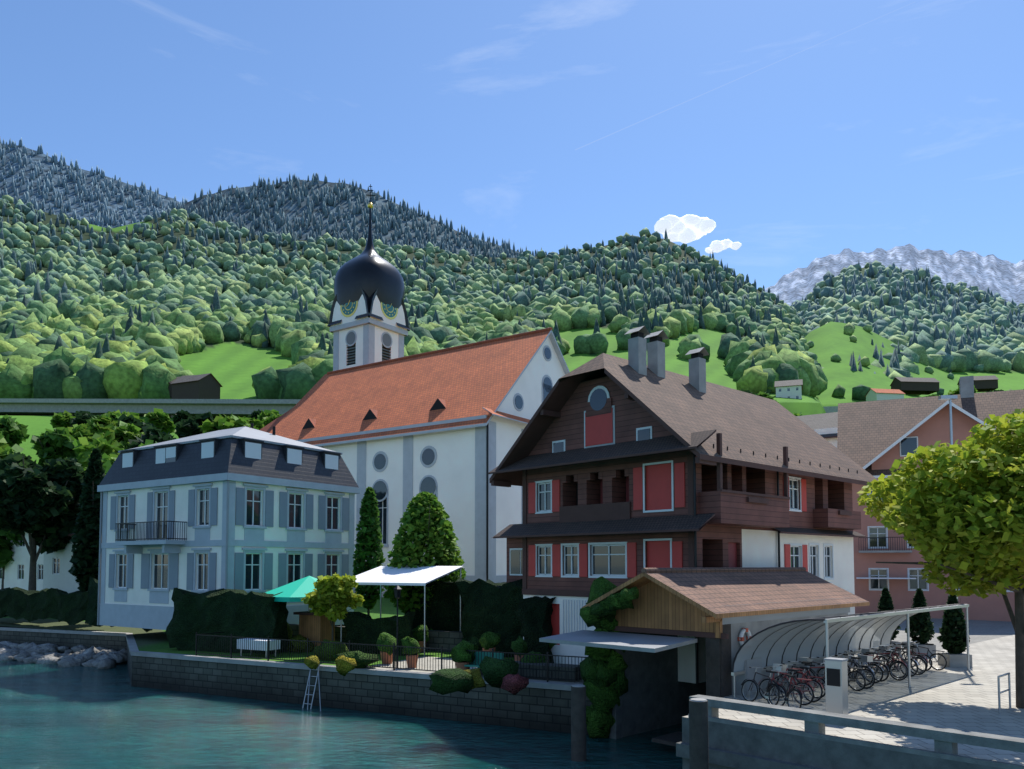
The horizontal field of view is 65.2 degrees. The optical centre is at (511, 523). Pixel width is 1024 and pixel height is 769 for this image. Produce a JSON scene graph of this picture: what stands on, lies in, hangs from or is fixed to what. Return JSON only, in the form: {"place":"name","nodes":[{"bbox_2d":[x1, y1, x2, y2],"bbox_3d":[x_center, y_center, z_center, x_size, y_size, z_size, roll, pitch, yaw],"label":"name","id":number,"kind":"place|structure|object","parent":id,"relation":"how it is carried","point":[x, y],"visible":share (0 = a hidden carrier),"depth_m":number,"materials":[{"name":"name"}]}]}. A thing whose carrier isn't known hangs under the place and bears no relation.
{"place":"outdoors","nodes":[
{"label":"outdoors","id":0,"kind":"place"},
{"bbox_2d":[0,144,178,227],"bbox_3d":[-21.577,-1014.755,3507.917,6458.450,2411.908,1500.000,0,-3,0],"label":"mountain","id":1,"kind":"structure","parent":0,"point":[113,204],"depth_m":4090.19,"materials":[{"name":"green plant"}]},
{"bbox_2d":[0,137,187,227],"bbox_3d":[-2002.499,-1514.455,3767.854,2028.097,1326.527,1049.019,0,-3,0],"label":"forest","id":2,"kind":"object","parent":1,"relation":"on","point":[107,220],"visible":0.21,"depth_m":4081.99,"materials":[{"name":"green plant"}]},
{"bbox_2d":[170,373,222,398],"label":"barn","id":3,"kind":"structure","parent":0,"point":[205,386],"depth_m":284.14,"materials":[{"name":"brown wood"}]},
{"bbox_2d":[0,626,682,768],"bbox_3d":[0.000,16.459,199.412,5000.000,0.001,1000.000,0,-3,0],"label":"lake water","id":4,"kind":"structure","parent":0,"point":[53,716],"depth_m":28.03,"materials":[{"name":"teal liquid"}]},
{"bbox_2d":[571,684,585,761],"bbox_3d":[2.057,7.161,24.665,0.479,4.280,0.481,0,-3,0],"label":"mooring pile","id":5,"kind":"object","parent":4,"relation":"in","point":[578,722],"visible":1,"depth_m":24.53,"materials":[{"name":"grey wood"}]},
{"bbox_2d":[689,698,708,768],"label":"mooring pile","id":6,"kind":"object","parent":4,"relation":"in","point":[698,737],"visible":1,"depth_m":19.58,"materials":[{"name":"grey wood"}]},
{"bbox_2d":[539,567,869,745],"bbox_3d":[7.537,5.079,29.176,12.850,6.910,5.750,3,-4,-44],"label":"boathouse","id":7,"kind":"object","parent":4,"relation":"in","point":[726,612],"visible":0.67,"depth_m":27.05,"materials":[{"name":"wood"}]},
{"bbox_2d":[141,172,552,257],"bbox_3d":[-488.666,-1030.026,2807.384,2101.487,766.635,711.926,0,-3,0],"label":"forest trees","id":8,"kind":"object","parent":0,"point":[384,226],"depth_m":3010.59,"materials":[{"name":"green plant"}]},
{"bbox_2d":[148,648,578,683],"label":"garden lawn","id":9,"kind":"structure","parent":0,"point":[304,655],"depth_m":36.79,"materials":[{"name":"green plant"}]},
{"bbox_2d":[237,638,279,657],"bbox_3d":[-11.942,5.882,37.724,1.900,0.800,0.900,-2,-3,28],"label":"bench","id":10,"kind":"object","parent":9,"relation":"on","point":[258,643],"visible":0.66,"depth_m":37.33,"materials":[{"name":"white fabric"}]},
{"bbox_2d":[265,576,357,611],"bbox_3d":[-10.412,4.577,41.003,4.989,3.750,4.989,1,-3,-17],"label":"parasol","id":11,"kind":"object","parent":9,"relation":"on","point":[297,590],"visible":0.38,"depth_m":39.45,"materials":[{"name":"teal fabric"}]},
{"bbox_2d":[293,611,334,646],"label":"garden shed","id":12,"kind":"structure","parent":9,"relation":"on","point":[312,627],"depth_m":40.14,"materials":[{"name":"brown wood"}]},
{"bbox_2d":[301,572,364,640],"bbox_3d":[-8.247,4.424,37.347,2.483,4.273,2.598,-3,-4,41],"label":"tree","id":13,"kind":"object","parent":9,"relation":"on","point":[332,598],"visible":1,"depth_m":36.80,"materials":[{"name":"green plant"}]},
{"bbox_2d":[393,585,401,667],"bbox_3d":[-4.760,4.319,33.219,0.353,3.450,0.400,0,-3,0],"label":"garden lamp","id":14,"kind":"object","parent":9,"relation":"on","point":[397,589],"visible":0.92,"depth_m":33.18,"materials":[{"name":"black metal"}]},
{"bbox_2d":[340,566,462,653],"bbox_3d":[-5.564,4.286,40.232,5.200,4.250,3.400,-2,-3,28],"label":"garden awning","id":15,"kind":"object","parent":9,"relation":"on","point":[413,576],"visible":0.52,"depth_m":39.90,"materials":[{"name":"white fabric"}]},
{"bbox_2d":[289,624,582,682],"bbox_3d":[-5.444,5.759,37.284,22.000,1.000,7.000,-2,-3,28],"label":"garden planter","id":16,"kind":"object","parent":9,"relation":"on","point":[446,639],"visible":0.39,"depth_m":39.29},
{"bbox_2d":[380,641,551,669],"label":"flower pots","id":17,"kind":"object","parent":9,"relation":"on","point":[458,665],"visible":0.3,"depth_m":33.35,"materials":[{"name":"ceramic"}]},
{"bbox_2d":[376,625,556,662],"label":"potted shrubs","id":18,"kind":"object","parent":17,"relation":"in","point":[487,641],"visible":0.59,"depth_m":33.44,"materials":[{"name":"green plant"}]},
{"bbox_2d":[464,652,503,667],"bbox_3d":[-1.234,5.443,30.766,1.800,0.950,0.520,-2,-3,28],"label":"garden bench","id":19,"kind":"object","parent":9,"relation":"on","point":[471,665],"visible":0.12,"depth_m":30.84,"materials":[{"name":"teal"}]},
{"bbox_2d":[0,195,795,314],"bbox_3d":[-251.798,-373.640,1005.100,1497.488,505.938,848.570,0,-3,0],"label":"forested hillside","id":20,"kind":"structure","parent":0,"point":[75,271],"depth_m":987.86,"materials":[{"name":"green plant"}]},
{"bbox_2d":[0,203,825,414],"bbox_3d":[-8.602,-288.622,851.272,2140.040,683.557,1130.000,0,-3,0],"label":"hill","id":21,"kind":"structure","parent":0,"point":[231,367],"depth_m":484.90,"materials":[{"name":"green plant"}]},
{"bbox_2d":[774,379,802,398],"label":"farm house","id":22,"kind":"structure","parent":21,"relation":"on","point":[789,389],"depth_m":329.44,"materials":[{"name":"white paint"}]},
{"bbox_2d":[823,406,837,412],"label":"motorway wall","id":23,"kind":"structure","parent":21,"relation":"on","point":[829,409],"depth_m":348.73,"materials":[{"name":"concrete"}]},
{"bbox_2d":[0,293,827,398],"bbox_3d":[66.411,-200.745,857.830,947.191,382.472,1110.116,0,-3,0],"label":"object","id":24,"kind":"structure","parent":0,"point":[93,347],"depth_m":483.28,"materials":[{"name":"green plant"}]},
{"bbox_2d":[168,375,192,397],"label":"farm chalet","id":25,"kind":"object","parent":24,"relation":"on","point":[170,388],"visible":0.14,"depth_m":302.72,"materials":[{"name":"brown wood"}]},
{"bbox_2d":[865,388,904,400],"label":"farm house","id":26,"kind":"structure","parent":24,"relation":"on","point":[873,394],"depth_m":420.46,"materials":[{"name":"paint"}]},
{"bbox_2d":[890,377,939,394],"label":"farm barn","id":27,"kind":"structure","parent":24,"relation":"on","point":[916,386],"depth_m":520.33,"materials":[{"name":"brown wood"}]},
{"bbox_2d":[957,375,998,391],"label":"farm barn","id":28,"kind":"structure","parent":24,"relation":"on","point":[985,383],"depth_m":520.20,"materials":[{"name":"brown wood"}]},
{"bbox_2d":[0,415,1014,683],"bbox_3d":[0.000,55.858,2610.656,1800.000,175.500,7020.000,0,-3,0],"label":"terrain","id":29,"kind":"structure","parent":0,"point":[156,639],"depth_m":53.56,"materials":[{"name":"green plant"}]},
{"bbox_2d":[0,431,11,450],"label":"tree","id":30,"kind":"object","parent":29,"relation":"on","point":[3,444],"visible":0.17,"depth_m":152.01,"materials":[{"name":"green plant"}]},
{"bbox_2d":[0,529,24,588],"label":"tree","id":31,"kind":"object","parent":29,"relation":"on","point":[6,553],"visible":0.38,"depth_m":68.61,"materials":[{"name":"green plant"}]},
{"bbox_2d":[0,415,29,446],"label":"tree","id":32,"kind":"object","parent":29,"relation":"on","point":[12,431],"visible":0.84,"depth_m":175.15,"materials":[{"name":"green plant"}]},
{"bbox_2d":[0,444,32,460],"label":"tree","id":33,"kind":"object","parent":29,"relation":"on","point":[15,448],"visible":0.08,"depth_m":140.09,"materials":[{"name":"green plant"}]},
{"bbox_2d":[0,530,43,590],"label":"white house","id":34,"kind":"structure","parent":29,"relation":"on","point":[16,574],"depth_m":68.49,"materials":[{"name":"paint"}]},
{"bbox_2d":[0,452,85,590],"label":"tree","id":35,"kind":"object","parent":29,"relation":"on","point":[39,505],"visible":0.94,"depth_m":60.41,"materials":[{"name":"green plant"}]},
{"bbox_2d":[30,427,92,465],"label":"tree","id":36,"kind":"object","parent":29,"relation":"on","point":[57,443],"visible":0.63,"depth_m":154.24,"materials":[{"name":"green plant"}]},
{"bbox_2d":[43,533,82,592],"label":"cream house","id":37,"kind":"structure","parent":29,"relation":"on","point":[57,565],"depth_m":63.44,"materials":[{"name":"beige paint"}]},
{"bbox_2d":[50,410,75,427],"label":"tree","id":38,"kind":"object","parent":29,"relation":"on","point":[60,419],"visible":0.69,"depth_m":201.24,"materials":[{"name":"green plant"}]},
{"bbox_2d":[70,413,96,426],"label":"tree","id":39,"kind":"object","parent":29,"relation":"on","point":[79,419],"visible":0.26,"depth_m":197.15,"materials":[{"name":"green plant"}]},
{"bbox_2d":[74,411,93,415],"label":"tree","id":40,"kind":"object","parent":29,"relation":"on","point":[77,413],"visible":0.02,"depth_m":207.79,"materials":[{"name":"green plant"}]},
{"bbox_2d":[68,423,102,441],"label":"tree","id":41,"kind":"object","parent":29,"relation":"on","point":[76,431],"visible":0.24,"depth_m":169.51,"materials":[{"name":"green plant"}]},
{"bbox_2d":[73,437,123,468],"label":"tree","id":42,"kind":"object","parent":29,"relation":"on","point":[84,447],"visible":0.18,"depth_m":142.05,"materials":[{"name":"green plant"}]},
{"bbox_2d":[84,457,116,473],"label":"tree","id":43,"kind":"object","parent":29,"relation":"on","point":[108,464],"depth_m":106.65,"materials":[{"name":"green plant"}]},
{"bbox_2d":[83,453,117,469],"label":"tree","id":44,"kind":"object","parent":29,"relation":"on","point":[105,457],"visible":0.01,"depth_m":128.73,"materials":[{"name":"green plant"}]},
{"bbox_2d":[84,415,118,434],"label":"tree","id":45,"kind":"object","parent":29,"relation":"on","point":[105,423],"visible":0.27,"depth_m":175.18,"materials":[{"name":"green plant"}]},
{"bbox_2d":[91,413,119,421],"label":"tree","id":46,"kind":"object","parent":29,"relation":"on","point":[113,416],"visible":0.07,"depth_m":199.81,"materials":[{"name":"green plant"}]},
{"bbox_2d":[103,410,121,415],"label":"tree","id":47,"kind":"object","parent":29,"relation":"on","point":[117,411],"visible":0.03,"depth_m":205.52,"materials":[{"name":"green plant"}]},
{"bbox_2d":[92,421,140,449],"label":"tree","id":48,"kind":"object","parent":29,"relation":"on","point":[125,432],"visible":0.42,"depth_m":162.06,"materials":[{"name":"green plant"}]},
{"bbox_2d":[116,411,143,421],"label":"tree","id":49,"kind":"object","parent":29,"relation":"on","point":[135,415],"visible":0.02,"depth_m":191.18,"materials":[{"name":"green plant"}]},
{"bbox_2d":[117,414,154,433],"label":"tree","id":50,"kind":"object","parent":29,"relation":"on","point":[130,419],"visible":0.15,"depth_m":177.98,"materials":[{"name":"green plant"}]},
{"bbox_2d":[139,439,156,446],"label":"tree","id":51,"kind":"object","parent":29,"relation":"on","point":[148,442],"visible":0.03,"depth_m":141.42,"materials":[{"name":"green plant"}]},
{"bbox_2d":[0,398,300,417],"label":"viaduct","id":52,"kind":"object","parent":29,"relation":"on","point":[172,407],"visible":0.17,"depth_m":238.36,"materials":[{"name":"concrete"}]},
{"bbox_2d":[127,425,175,448],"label":"tree","id":53,"kind":"object","parent":29,"relation":"on","point":[155,434],"visible":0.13,"depth_m":153.64,"materials":[{"name":"green plant"}]},
{"bbox_2d":[144,408,175,433],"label":"tree","id":54,"kind":"object","parent":29,"relation":"on","point":[159,418],"visible":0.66,"depth_m":195.06,"materials":[{"name":"green plant"}]},
{"bbox_2d":[173,409,190,423],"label":"tree","id":55,"kind":"object","parent":29,"relation":"on","point":[180,415],"visible":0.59,"depth_m":216.03,"materials":[{"name":"green plant"}]},
{"bbox_2d":[174,410,214,437],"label":"tree","id":56,"kind":"object","parent":29,"relation":"on","point":[188,427],"visible":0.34,"depth_m":174.74,"materials":[{"name":"green plant"}]},
{"bbox_2d":[97,423,359,629],"bbox_3d":[-17.529,0.016,48.550,12.360,12.250,10.730,-2,-4,33],"label":"villa","id":57,"kind":"object","parent":29,"relation":"on","point":[247,509],"visible":0.94,"depth_m":45.14,"materials":[{"name":"paint"}]},
{"bbox_2d":[198,413,258,432],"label":"tree","id":58,"kind":"object","parent":29,"relation":"on","point":[219,422],"visible":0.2,"depth_m":170.96,"materials":[{"name":"green plant"}]},
{"bbox_2d":[238,416,264,429],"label":"tree","id":59,"kind":"object","parent":29,"relation":"on","point":[258,423],"visible":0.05,"depth_m":181.76,"materials":[{"name":"green plant"}]},
{"bbox_2d":[247,409,261,419],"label":"tree","id":60,"kind":"object","parent":29,"relation":"on","point":[254,414],"visible":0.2,"depth_m":211.90,"materials":[{"name":"green plant"}]},
{"bbox_2d":[257,409,274,422],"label":"tree","id":61,"kind":"object","parent":29,"relation":"on","point":[265,413],"visible":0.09,"depth_m":196.84,"materials":[{"name":"green plant"}]},
{"bbox_2d":[262,414,282,425],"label":"tree","id":62,"kind":"object","parent":29,"relation":"on","point":[270,419],"visible":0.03,"depth_m":184.87,"materials":[{"name":"green plant"}]},
{"bbox_2d":[271,409,281,414],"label":"tree","id":63,"kind":"object","parent":29,"relation":"on","point":[275,412],"depth_m":202.35,"materials":[{"name":"green plant"}]},
{"bbox_2d":[0,577,554,662],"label":"garden hedge","id":64,"kind":"object","parent":29,"relation":"on","point":[507,612],"visible":0.63,"depth_m":39.24,"materials":[{"name":"green plant"}]},
{"bbox_2d":[68,448,104,591],"bbox_3d":[-28.204,0.390,54.005,3.019,11.075,3.126,0,-3,0],"label":"conifer tree","id":65,"kind":"object","parent":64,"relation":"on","point":[84,560],"visible":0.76,"depth_m":53.41,"materials":[{"name":"green plant"}]},
{"bbox_2d":[383,491,466,614],"bbox_3d":[-4.717,2.091,43.460,4.558,7.772,4.587,0,-3,0],"label":"tree","id":66,"kind":"object","parent":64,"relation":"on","point":[427,526],"visible":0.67,"depth_m":42.53,"materials":[{"name":"green plant"}]},
{"bbox_2d":[0,627,608,736],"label":"seawall","id":67,"kind":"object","parent":29,"relation":"on","point":[540,705],"visible":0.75,"depth_m":33.78,"materials":[{"name":"stone"}]},
{"bbox_2d":[0,641,126,668],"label":"riprap rocks","id":68,"kind":"object","parent":67,"relation":"on","point":[79,655],"visible":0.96,"depth_m":49.57,"materials":[{"name":"grey stone"}]},
{"bbox_2d":[302,664,320,710],"bbox_3d":[-8.156,7.107,33.375,1.380,2.316,0.923,-2,-3,28],"label":"ladder","id":69,"kind":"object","parent":67,"relation":"attached to","point":[309,685],"depth_m":33.63,"materials":[{"name":"silver metal"}]},
{"bbox_2d":[195,632,586,682],"bbox_3d":[-4.460,5.612,35.623,20.750,1.120,5.825,-2,-3,28],"label":"garden fence","id":70,"kind":"object","parent":67,"relation":"on","point":[349,643],"visible":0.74,"depth_m":32.62,"materials":[{"name":"black metal"}]},
{"bbox_2d":[352,487,385,614],"bbox_3d":[-8.365,1.893,46.971,2.078,8.136,2.056,0,-3,0],"label":"cypress tree","id":71,"kind":"object","parent":29,"relation":"on","point":[368,538],"visible":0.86,"depth_m":46.63,"materials":[{"name":"green plant"}]},
{"bbox_2d":[260,184,569,596],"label":"church","id":72,"kind":"structure","parent":29,"relation":"on","point":[386,418],"depth_m":67.23,"materials":[{"name":"paint"}]},
{"bbox_2d":[286,622,546,694],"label":"garden bushes","id":73,"kind":"object","parent":29,"relation":"on","point":[500,673],"visible":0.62,"depth_m":28.70,"materials":[{"name":"green plant"}]},
{"bbox_2d":[579,576,638,737],"bbox_3d":[3.242,4.655,27.511,1.867,5.616,3.376,0,-3,0],"label":"ivy","id":74,"kind":"object","parent":29,"relation":"on","point":[603,676],"visible":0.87,"depth_m":27.50,"materials":[{"name":"green plant"}]},
{"bbox_2d":[489,326,877,683],"bbox_3d":[8.092,-0.986,38.604,15.900,14.809,12.850,3,-4,-43],"label":"chalet","id":75,"kind":"object","parent":29,"relation":"on","point":[619,470],"visible":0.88,"depth_m":33.98,"materials":[{"name":"paint"}]},
{"bbox_2d":[757,391,778,402],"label":"bush","id":76,"kind":"object","parent":29,"relation":"on","point":[763,394],"visible":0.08,"depth_m":231.51,"materials":[{"name":"green plant"}]},
{"bbox_2d":[796,412,837,419],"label":"building roof","id":77,"kind":"structure","parent":29,"relation":"on","point":[819,416],"depth_m":109.94,"materials":[{"name":"paint"}]},
{"bbox_2d":[801,417,837,447],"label":"white house","id":78,"kind":"structure","parent":29,"relation":"on","point":[826,429],"depth_m":84.18,"materials":[{"name":"paint"}]},
{"bbox_2d":[876,641,900,652],"bbox_3d":[17.610,5.805,37.582,0.900,0.500,0.900,0,-3,0],"label":"planter","id":79,"kind":"object","parent":29,"relation":"on","point":[892,642],"visible":0.14,"depth_m":37.14,"materials":[{"name":"concrete"}]},
{"bbox_2d":[877,587,900,639],"bbox_3d":[17.600,4.459,37.659,1.256,2.895,1.242,0,-3,0],"label":"thuja tree","id":80,"kind":"object","parent":79,"relation":"in","point":[885,602],"visible":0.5,"depth_m":37.53,"materials":[{"name":"green plant"}]},
{"bbox_2d":[837,376,1023,621],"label":"pink house","id":81,"kind":"structure","parent":29,"relation":"on","point":[876,439],"depth_m":59.36,"materials":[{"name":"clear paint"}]},
{"bbox_2d":[947,385,977,394],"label":"bush","id":82,"kind":"object","parent":29,"relation":"on","point":[957,391],"visible":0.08,"depth_m":255.87,"materials":[{"name":"green plant"}]},
{"bbox_2d":[0,0,1023,289],"label":"sky","id":83,"kind":"structure","parent":0,"point":[806,130],"materials":[{"name":"blue"}]},
{"bbox_2d":[654,214,715,243],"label":"cloud","id":84,"kind":"structure","parent":0,"point":[687,228],"depth_m":6065.61,"materials":[{"name":"white"}]},
{"bbox_2d":[705,239,741,253],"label":"cloud","id":85,"kind":"structure","parent":0,"point":[717,246],"depth_m":6077.16,"materials":[{"name":"white"}]},
{"bbox_2d":[676,635,1023,768],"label":"quay paving","id":86,"kind":"structure","parent":0,"point":[959,698],"depth_m":21.02,"materials":[{"name":"concrete"}]},
{"bbox_2d":[824,657,847,714],"bbox_3d":[8.599,4.395,21.190,0.390,1.600,0.490,3,-4,-44],"label":"ticket machine","id":87,"kind":"object","parent":86,"relation":"on","point":[836,681],"visible":0.88,"depth_m":21.06,"materials":[{"name":"silver metal"}]},
{"bbox_2d":[741,641,946,707],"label":"bicycles","id":88,"kind":"object","parent":86,"relation":"on","point":[865,656],"visible":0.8,"depth_m":26.33,"materials":[{"name":"black metal"}]},
{"bbox_2d":[731,604,972,710],"bbox_3d":[12.294,4.259,27.854,12.460,2.568,3.120,3,-4,-44],"label":"bike shelter","id":89,"kind":"object","parent":86,"relation":"on","point":[821,638],"visible":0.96,"depth_m":27.18,"materials":[{"name":"silver metal"}]},
{"bbox_2d":[688,695,1023,768],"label":"quay barrier","id":90,"kind":"object","parent":86,"relation":"on","point":[947,741],"visible":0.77,"depth_m":18.00,"materials":[{"name":"concrete"}]},
{"bbox_2d":[906,643,935,655],"bbox_3d":[18.567,5.739,36.330,0.900,0.500,0.900,0,-3,0],"label":"planter","id":91,"kind":"object","parent":86,"relation":"on","point":[925,650],"visible":0.57,"depth_m":35.88,"materials":[{"name":"concrete"}]},
{"bbox_2d":[905,588,934,643],"bbox_3d":[18.559,4.395,36.366,1.216,2.888,1.263,0,-3,0],"label":"thuja tree","id":92,"kind":"object","parent":91,"relation":"in","point":[921,626],"visible":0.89,"depth_m":36.19,"materials":[{"name":"green plant"}]},
{"bbox_2d":[857,408,1023,708],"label":"tree","id":93,"kind":"object","parent":86,"relation":"on","point":[961,513],"visible":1,"depth_m":21.53,"materials":[{"name":"green plant"}]},
{"bbox_2d":[938,395,957,627],"bbox_3d":[18.702,0.195,34.036,0.700,11.333,0.240,0,-3,0],"label":"street lamp","id":94,"kind":"object","parent":86,"relation":"on","point":[950,398],"visible":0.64,"depth_m":34.22,"materials":[{"name":"silver metal"}]},
{"bbox_2d":[938,652,971,666],"bbox_3d":[17.920,5.532,32.374,0.900,0.500,0.900,0,-3,0],"label":"planter","id":95,"kind":"object","parent":86,"relation":"on","point":[957,660],"visible":0.86,"depth_m":31.93,"materials":[{"name":"concrete"}]},
{"bbox_2d":[937,594,969,653],"bbox_3d":[17.915,4.187,32.441,1.233,2.893,1.232,0,-3,0],"label":"thuja tree","id":96,"kind":"object","parent":95,"relation":"in","point":[952,639],"visible":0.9,"depth_m":32.23,"materials":[{"name":"green plant"}]},
{"bbox_2d":[997,672,1010,713],"bbox_3d":[13.783,4.743,22.392,1.060,1.030,0.060,3,-4,-44],"label":"hoop rail","id":97,"kind":"object","parent":86,"relation":"on","point":[999,692],"visible":1,"depth_m":22.24,"materials":[{"name":"silver metal"}]},
{"bbox_2d":[805,322,981,406],"bbox_3d":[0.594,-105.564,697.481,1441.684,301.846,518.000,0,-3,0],"label":"grassy hillside","id":98,"kind":"structure","parent":0,"point":[829,339],"depth_m":747.65,"materials":[{"name":"green plant"}]},
{"bbox_2d":[800,322,1011,400],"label":"bushes","id":99,"kind":"object","parent":98,"relation":"on","point":[859,392],"visible":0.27,"depth_m":691.68,"materials":[{"name":"green plant"}]},
{"bbox_2d":[765,243,1023,305],"bbox_3d":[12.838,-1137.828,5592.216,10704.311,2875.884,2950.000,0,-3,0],"label":"snow mountain","id":100,"kind":"structure","parent":0,"point":[1004,279],"depth_m":6685.88,"materials":[{"name":"white snow"}]},
{"bbox_2d":[791,260,1023,379],"bbox_3d":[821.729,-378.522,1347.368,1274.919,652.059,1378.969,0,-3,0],"label":"forest hill","id":101,"kind":"structure","parent":0,"point":[939,327],"depth_m":1322.91,"materials":[{"name":"green plant"}]},
{"bbox_2d":[813,267,1023,390],"bbox_3d":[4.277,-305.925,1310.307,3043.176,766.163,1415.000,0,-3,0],"label":"hill","id":102,"kind":"structure","parent":0,"point":[1013,379],"depth_m":875.04,"materials":[{"name":"green plant"}]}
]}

